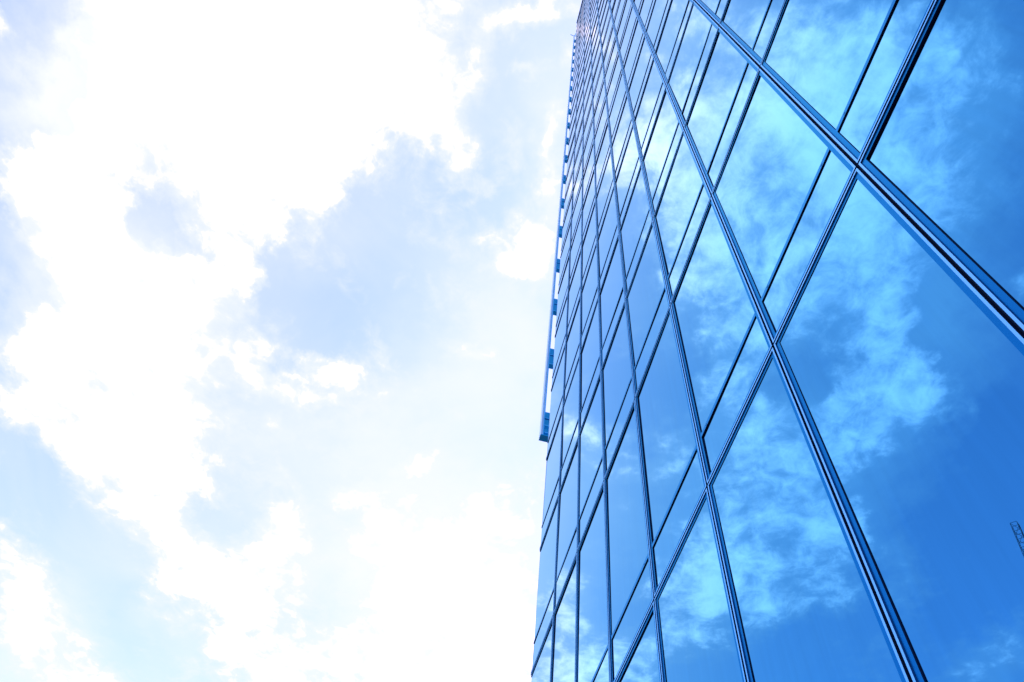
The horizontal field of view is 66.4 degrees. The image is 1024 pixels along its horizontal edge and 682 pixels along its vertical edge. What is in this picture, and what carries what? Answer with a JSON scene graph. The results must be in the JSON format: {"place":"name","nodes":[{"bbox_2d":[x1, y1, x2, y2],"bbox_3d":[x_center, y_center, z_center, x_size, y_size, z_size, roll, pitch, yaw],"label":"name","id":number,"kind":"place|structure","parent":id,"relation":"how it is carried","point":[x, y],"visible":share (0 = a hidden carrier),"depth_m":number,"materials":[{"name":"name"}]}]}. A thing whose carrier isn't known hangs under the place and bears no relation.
{"place":"outdoors","nodes":[
{"label":"outdoors","id":0,"kind":"place"},
{"bbox_2d":[0,0,581,681],"label":"sky","id":1,"kind":"structure","parent":0,"point":[276,276],"materials":[{"name":"white"}]},
{"bbox_3d":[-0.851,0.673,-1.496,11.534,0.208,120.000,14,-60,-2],"label":"pavement","id":2,"kind":"structure","parent":0,"visible":0},
{"bbox_2d":[531,0,1023,681],"bbox_3d":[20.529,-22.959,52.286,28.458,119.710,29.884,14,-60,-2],"label":"glass tower","id":3,"kind":"structure","parent":2,"relation":"on","point":[781,432],"depth_m":7.92,"materials":[{"name":"blue glass"}]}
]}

